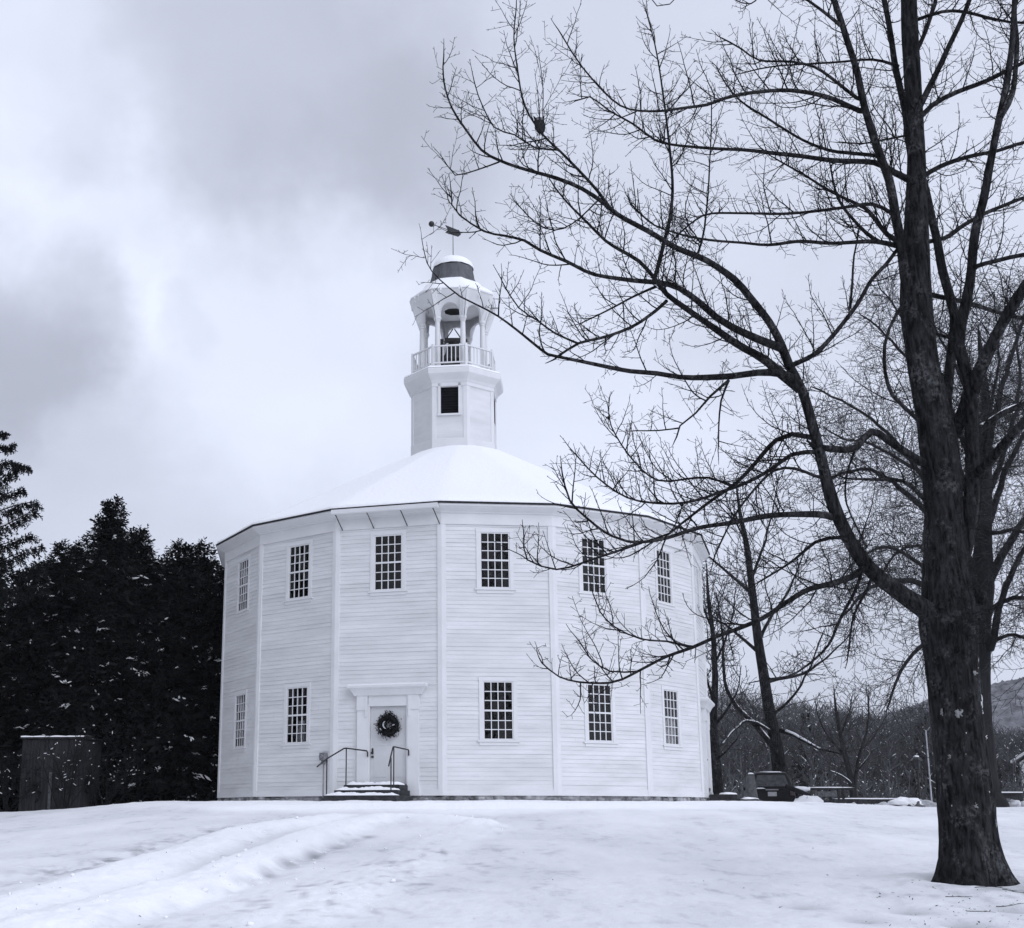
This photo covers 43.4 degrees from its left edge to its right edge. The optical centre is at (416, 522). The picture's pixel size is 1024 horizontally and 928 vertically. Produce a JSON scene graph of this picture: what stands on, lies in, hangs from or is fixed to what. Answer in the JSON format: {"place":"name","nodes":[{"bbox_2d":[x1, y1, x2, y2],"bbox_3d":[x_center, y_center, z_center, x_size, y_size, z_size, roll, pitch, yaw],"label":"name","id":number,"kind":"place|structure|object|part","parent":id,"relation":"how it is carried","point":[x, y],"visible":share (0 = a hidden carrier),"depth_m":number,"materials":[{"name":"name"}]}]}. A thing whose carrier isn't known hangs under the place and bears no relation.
{"place":"outdoors","nodes":[
{"label":"outdoors","id":0,"kind":"place"},
{"bbox_2d":[0,800,1023,927],"bbox_3d":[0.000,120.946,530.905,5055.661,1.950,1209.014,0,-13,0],"label":"snow ground","id":1,"kind":"structure","parent":0,"point":[617,864],"depth_m":17.57,"materials":[{"name":"white snow"}]},
{"bbox_2d":[0,556,38,811],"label":"conifer tree","id":2,"kind":"object","parent":1,"relation":"on","point":[15,705],"visible":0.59,"depth_m":41.38,"materials":[{"name":"grey plant"}]},
{"bbox_2d":[0,748,40,811],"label":"bare shrub","id":3,"kind":"object","parent":1,"relation":"on","point":[6,790],"visible":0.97,"depth_m":37.76,"materials":[{"name":"black plant"}]},
{"bbox_2d":[0,431,50,608],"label":"spruce tree","id":4,"kind":"object","parent":1,"relation":"on","point":[16,469],"visible":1,"depth_m":33.16,"materials":[{"name":"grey plant"}]},
{"bbox_2d":[2,558,56,709],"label":"conifer tree","id":5,"kind":"object","parent":1,"relation":"on","point":[35,562],"visible":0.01,"depth_m":45.93,"materials":[{"name":"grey plant"}]},
{"bbox_2d":[0,563,74,811],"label":"conifer tree","id":6,"kind":"object","parent":1,"relation":"on","point":[38,620],"visible":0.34,"depth_m":41.90,"materials":[{"name":"grey plant"}]},
{"bbox_2d":[1,539,87,791],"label":"conifer tree","id":7,"kind":"object","parent":1,"relation":"on","point":[57,569],"visible":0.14,"depth_m":44.20,"materials":[{"name":"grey plant"}]},
{"bbox_2d":[18,735,103,811],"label":"plank shed","id":8,"kind":"structure","parent":1,"relation":"on","point":[46,800],"depth_m":38.35,"materials":[{"name":"grey wood"}]},
{"bbox_2d":[25,728,120,808],"bbox_3d":[-10.294,7.154,37.349,2.726,2.524,2.250,7,-15,-30],"label":"bare shrub","id":9,"kind":"object","parent":1,"relation":"on","point":[70,792],"visible":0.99,"depth_m":37.41,"materials":[{"name":"black plant"}]},
{"bbox_2d":[0,605,148,811],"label":"conifer tree","id":10,"kind":"object","parent":1,"relation":"on","point":[83,655],"visible":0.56,"depth_m":40.70,"materials":[{"name":"grey plant"}]},
{"bbox_2d":[70,532,105,592],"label":"conifer tree","id":11,"kind":"object","parent":1,"relation":"on","point":[82,544],"visible":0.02,"depth_m":47.11,"materials":[{"name":"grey plant"}]},
{"bbox_2d":[12,494,178,803],"bbox_3d":[-10.250,4.508,42.868,5.480,11.311,5.757,-10,-16,37],"label":"conifer tree","id":12,"kind":"object","parent":1,"relation":"on","point":[110,566],"visible":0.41,"depth_m":43.15,"materials":[{"name":"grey plant"}]},
{"bbox_2d":[69,711,178,805],"bbox_3d":[-9.089,7.187,38.723,3.327,2.845,2.922,-9,-15,33],"label":"bare shrub","id":13,"kind":"object","parent":1,"relation":"on","point":[124,775],"visible":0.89,"depth_m":38.37,"materials":[{"name":"black plant"}]},
{"bbox_2d":[114,529,137,628],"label":"conifer tree","id":14,"kind":"object","parent":1,"relation":"on","point":[126,536],"visible":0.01,"depth_m":47.86,"materials":[{"name":"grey plant"}]},
{"bbox_2d":[111,524,166,764],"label":"conifer tree","id":15,"kind":"object","parent":1,"relation":"on","point":[142,552],"visible":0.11,"depth_m":45.44,"materials":[{"name":"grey plant"}]},
{"bbox_2d":[133,555,174,791],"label":"conifer tree","id":16,"kind":"object","parent":1,"relation":"on","point":[155,568],"visible":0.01,"depth_m":46.58,"materials":[{"name":"grey plant"}]},
{"bbox_2d":[90,612,220,805],"bbox_3d":[-8.520,6.266,41.442,6.224,6.874,5.131,-12,-17,42],"label":"conifer tree","id":17,"kind":"object","parent":1,"relation":"on","point":[155,653],"visible":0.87,"depth_m":40.85,"materials":[{"name":"grey plant"}]},
{"bbox_2d":[112,538,219,800],"bbox_3d":[-8.465,5.552,44.236,5.853,10.267,5.981,0,-13,0],"label":"conifer tree","id":18,"kind":"object","parent":1,"relation":"on","point":[177,579],"visible":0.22,"depth_m":44.60,"materials":[{"name":"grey plant"}]},
{"bbox_2d":[137,637,229,800],"bbox_3d":[-6.789,6.877,42.466,5.414,6.259,5.192,9,-16,-36],"label":"conifer tree","id":19,"kind":"object","parent":1,"relation":"on","point":[205,664],"visible":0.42,"depth_m":41.84,"materials":[{"name":"grey plant"}]},
{"bbox_2d":[163,565,224,799],"bbox_3d":[-7.234,5.761,44.478,5.468,8.915,5.444,0,-13,0],"label":"conifer tree","id":20,"kind":"object","parent":1,"relation":"on","point":[213,603],"visible":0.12,"depth_m":44.97,"materials":[{"name":"grey plant"}]},
{"bbox_2d":[179,537,224,656],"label":"conifer tree","id":21,"kind":"object","parent":1,"relation":"on","point":[208,565],"visible":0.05,"depth_m":46.52,"materials":[{"name":"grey plant"}]},
{"bbox_2d":[323,781,412,800],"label":"entrance steps","id":22,"kind":"structure","parent":1,"relation":"on","point":[370,791],"depth_m":31.86,"materials":[{"name":"stone"}]},
{"bbox_2d":[316,747,367,793],"bbox_3d":[-1.850,6.309,32.504,0.096,1.198,1.756,-12,-18,43],"label":"handrail","id":23,"kind":"object","parent":22,"relation":"on","point":[327,758],"visible":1,"depth_m":32.47,"materials":[{"name":"black metal"}]},
{"bbox_2d":[388,746,408,792],"bbox_3d":[-0.490,6.201,32.051,0.157,1.209,1.650,-4,-13,17],"label":"handrail","id":24,"kind":"object","parent":22,"relation":"on","point":[390,759],"visible":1,"depth_m":31.70,"materials":[{"name":"black metal"}]},
{"bbox_2d":[216,255,714,800],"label":"round church","id":25,"kind":"structure","parent":1,"relation":"on","point":[408,597],"depth_m":34.45,"materials":[{"name":"white paint"}]},
{"bbox_2d":[231,689,251,752],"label":"window","id":26,"kind":"structure","parent":25,"relation":"in","point":[242,738],"depth_m":36.86,"materials":[{"name":"white paint"}]},
{"bbox_2d":[235,554,249,616],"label":"window","id":27,"kind":"structure","parent":25,"relation":"in","point":[243,608],"depth_m":37.81,"materials":[{"name":"white paint"}]},
{"bbox_2d":[281,682,310,748],"bbox_3d":[-3.151,5.249,34.800,1.100,1.750,0.355,-10,-16,38],"label":"window","id":28,"kind":"structure","parent":25,"relation":"in","point":[301,700],"depth_m":34.80,"materials":[{"name":"white paint"}]},
{"bbox_2d":[283,539,312,604],"bbox_3d":[-3.174,1.391,35.694,1.100,1.750,0.355,-10,-16,38],"label":"window","id":29,"kind":"structure","parent":25,"relation":"in","point":[303,567],"depth_m":35.74,"materials":[{"name":"white paint"}]},
{"bbox_2d":[319,752,326,797],"bbox_3d":[-2.464,6.629,33.604,0.190,1.180,0.175,-10,-16,39],"label":"meter box","id":30,"kind":"object","parent":25,"relation":"attached to","point":[323,756],"visible":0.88,"depth_m":33.65,"materials":[{"name":"grey metal"}]},
{"bbox_2d":[374,710,401,740],"bbox_3d":[-0.737,5.258,33.237,0.777,0.797,0.229,-4,-13,17],"label":"wreath","id":31,"kind":"object","parent":25,"relation":"attached to","point":[391,717],"depth_m":33.20,"materials":[{"name":"grey"}]},
{"bbox_2d":[368,530,407,595],"bbox_3d":[-0.713,1.101,34.413,1.100,1.750,0.355,-4,-13,17],"label":"window","id":32,"kind":"structure","parent":25,"relation":"in","point":[391,553],"depth_m":34.43,"materials":[{"name":"white paint"}]},
{"bbox_2d":[370,706,406,784],"bbox_3d":[-0.728,5.794,33.193,1.040,2.068,0.155,-4,-13,17],"label":"door","id":33,"kind":"structure","parent":25,"relation":"in","point":[380,752],"depth_m":33.21,"materials":[{"name":"paint"}]},
{"bbox_2d":[429,221,460,254],"bbox_3d":[1.018,-9.934,43.863,1.407,1.680,0.200,9,-15,-33],"label":"weathervane","id":34,"kind":"object","parent":25,"relation":"attached to","point":[431,224],"visible":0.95,"depth_m":44.03,"materials":[{"name":"black metal"}]},
{"bbox_2d":[440,329,468,364],"bbox_3d":[1.273,-5.690,43.154,1.014,1.770,0.840,0,-13,0],"label":"church bell","id":35,"kind":"object","parent":25,"relation":"on","point":[450,341],"visible":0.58,"depth_m":43.05,"materials":[{"name":"grey metal"}]},
{"bbox_2d":[475,528,515,593],"bbox_3d":[2.076,1.035,34.120,1.100,1.750,0.355,1,-13,-5],"label":"window","id":36,"kind":"structure","parent":25,"relation":"in","point":[493,569],"depth_m":34.14,"materials":[{"name":"white paint"}]},
{"bbox_2d":[477,677,519,744],"bbox_3d":[2.109,4.897,33.248,1.100,1.750,0.355,1,-13,-5],"label":"window","id":37,"kind":"structure","parent":25,"relation":"in","point":[498,718],"depth_m":33.28,"materials":[{"name":"white paint"}]},
{"bbox_2d":[577,533,611,598],"bbox_3d":[4.754,1.201,34.854,1.100,1.750,0.355,7,-14,-27],"label":"window","id":38,"kind":"structure","parent":25,"relation":"in","point":[584,582],"depth_m":34.86,"materials":[{"name":"white paint"}]},
{"bbox_2d":[583,679,618,746],"bbox_3d":[4.799,5.068,34.002,1.100,1.750,0.355,7,-14,-27],"label":"window","id":39,"kind":"structure","parent":25,"relation":"in","point":[595,731],"depth_m":34.01,"materials":[{"name":"white paint"}]},
{"bbox_2d":[648,544,675,609],"bbox_3d":[6.942,1.571,36.485,0.355,1.750,1.100,-10,-16,38],"label":"window","id":40,"kind":"structure","parent":25,"relation":"in","point":[658,575],"depth_m":36.50,"materials":[{"name":"white paint"}]},
{"bbox_2d":[661,685,683,750],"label":"window","id":41,"kind":"structure","parent":25,"relation":"in","point":[669,737],"depth_m":35.66,"materials":[{"name":"white paint"}]},
{"bbox_2d":[695,563,701,623],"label":"window","id":42,"kind":"structure","parent":25,"relation":"in","point":[696,569],"depth_m":39.20,"materials":[{"name":"white paint"}]},
{"bbox_2d":[391,0,1023,886],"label":"bare maple tree","id":43,"kind":"object","parent":1,"relation":"on","point":[947,610],"visible":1,"depth_m":16.32,"materials":[{"name":"grey plant"}]},
{"bbox_2d":[533,116,544,134],"bbox_3d":[1.548,-4.974,16.032,0.135,0.274,0.127,8,-15,-31],"label":"nest","id":44,"kind":"object","parent":43,"relation":"on","point":[539,124],"visible":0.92,"depth_m":15.99,"materials":[{"name":"grey plant"}]},
{"bbox_2d":[709,792,761,800],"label":"side steps","id":45,"kind":"structure","parent":1,"relation":"on","point":[728,796],"depth_m":36.74,"materials":[{"name":"stone"}]},
{"bbox_2d":[701,538,785,793],"bbox_3d":[12.054,5.631,51.763,4.130,11.044,6.142,0,-13,0],"label":"dark bare tree","id":46,"kind":"object","parent":1,"relation":"on","point":[716,756],"visible":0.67,"depth_m":51.52,"materials":[{"name":"grey plant"}]},
{"bbox_2d":[745,773,757,797],"bbox_3d":[11.716,9.454,44.517,0.539,1.513,0.559,0,-13,0],"label":"standing stone","id":47,"kind":"object","parent":1,"relation":"on","point":[751,789],"visible":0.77,"depth_m":44.41,"materials":[{"name":"grey stone"}]},
{"bbox_2d":[743,771,795,801],"bbox_3d":[14.630,11.189,52.906,2.120,1.755,4.450,-3,-13,13],"label":"parked car","id":48,"kind":"object","parent":1,"relation":"on","point":[770,785],"visible":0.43,"depth_m":51.04,"materials":[{"name":"paint"}]},
{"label":"rear window","id":49,"kind":"part","parent":48,"relation":"part of","materials":[{"name":"grey glass"}]},
{"bbox_2d":[700,442,879,788],"bbox_3d":[15.573,3.977,55.955,9.974,15.700,7.049,0,-13,0],"label":"leaning bare tree","id":50,"kind":"object","parent":1,"relation":"on","point":[772,739],"visible":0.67,"depth_m":55.90,"materials":[{"name":"grey plant"}]},
{"bbox_2d":[784,784,832,802],"bbox_3d":[14.192,10.280,46.480,2.126,1.573,1.651,0,-13,0],"label":"brush pile","id":51,"kind":"object","parent":1,"relation":"on","point":[805,796],"visible":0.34,"depth_m":46.26,"materials":[{"name":"white snow"}]},
{"bbox_2d":[809,787,854,802],"bbox_3d":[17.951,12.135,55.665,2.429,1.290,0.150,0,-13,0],"label":"picnic table","id":52,"kind":"object","parent":1,"relation":"on","point":[830,794],"visible":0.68,"depth_m":55.71,"materials":[{"name":"grey wood"}]},
{"bbox_2d":[796,673,907,803],"bbox_3d":[21.358,10.524,62.834,5.120,6.603,5.283,-7,-14,27],"label":"forked bare tree","id":53,"kind":"object","parent":1,"relation":"on","point":[851,779],"visible":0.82,"depth_m":62.97,"materials":[{"name":"grey plant"}]},
{"bbox_2d":[832,798,895,803],"bbox_3d":[21.002,13.060,58.586,4.023,0.916,0.172,0,-13,0],"label":"guard rail","id":54,"kind":"object","parent":1,"relation":"on","point":[863,800],"visible":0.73,"depth_m":58.61,"materials":[{"name":"grey wood"}]},
{"bbox_2d":[707,674,1023,804],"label":"wood","id":55,"kind":"object","parent":1,"relation":"on","point":[1008,747],"visible":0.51,"depth_m":79.12,"materials":[{"name":"grey plant"}]},
{"bbox_2d":[761,238,1023,806],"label":"old bare tree","id":56,"kind":"object","parent":1,"relation":"on","point":[985,547],"visible":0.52,"depth_m":44.62,"materials":[{"name":"grey plant"}]},
{"bbox_2d":[888,797,923,806],"bbox_3d":[15.346,8.876,40.069,1.084,0.601,0.987,0,-13,0],"label":"boulder","id":57,"kind":"object","parent":1,"relation":"on","point":[905,801],"visible":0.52,"depth_m":39.82,"materials":[{"name":"grey stone"}]},
{"bbox_2d":[910,755,922,798],"bbox_3d":[20.382,10.711,51.916,0.433,2.531,0.500,0,-13,0],"label":"lamp post","id":58,"kind":"object","parent":1,"relation":"on","point":[916,760],"visible":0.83,"depth_m":51.99,"materials":[{"name":"black metal"}]},
{"bbox_2d":[925,730,932,800],"bbox_3d":[19.685,9.633,49.085,0.067,3.341,0.064,0,-13,0],"label":"thin pole","id":59,"kind":"object","parent":1,"relation":"on","point":[928,766],"visible":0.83,"depth_m":49.12,"materials":[{"name":"grey metal"}]},
{"bbox_2d":[852,799,1023,806],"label":"snow bank","id":60,"kind":"structure","parent":1,"relation":"on","point":[1012,803],"depth_m":44.58,"materials":[{"name":"white snow"}]},
{"bbox_2d":[1010,752,1023,798],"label":"distant house","id":61,"kind":"structure","parent":1,"relation":"on","point":[1020,757],"depth_m":76.42,"materials":[{"name":"white paint"}]},
{"bbox_2d":[0,0,1023,724],"label":"sky","id":62,"kind":"structure","parent":0,"point":[207,318],"materials":[{"name":"grey"}]},
{"bbox_2d":[723,774,1005,804],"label":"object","id":63,"kind":"structure","parent":0,"point":[836,790],"depth_m":101.17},
{"bbox_2d":[743,677,1023,762],"bbox_3d":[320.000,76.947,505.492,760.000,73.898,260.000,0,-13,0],"label":"hill","id":64,"kind":"structure","parent":0,"point":[1007,718],"depth_m":501.22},
{"bbox_2d":[1002,792,1022,801],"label":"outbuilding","id":65,"kind":"structure","parent":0,"point":[1008,796],"depth_m":60.61,"materials":[{"name":"grey wood"}]}
]}

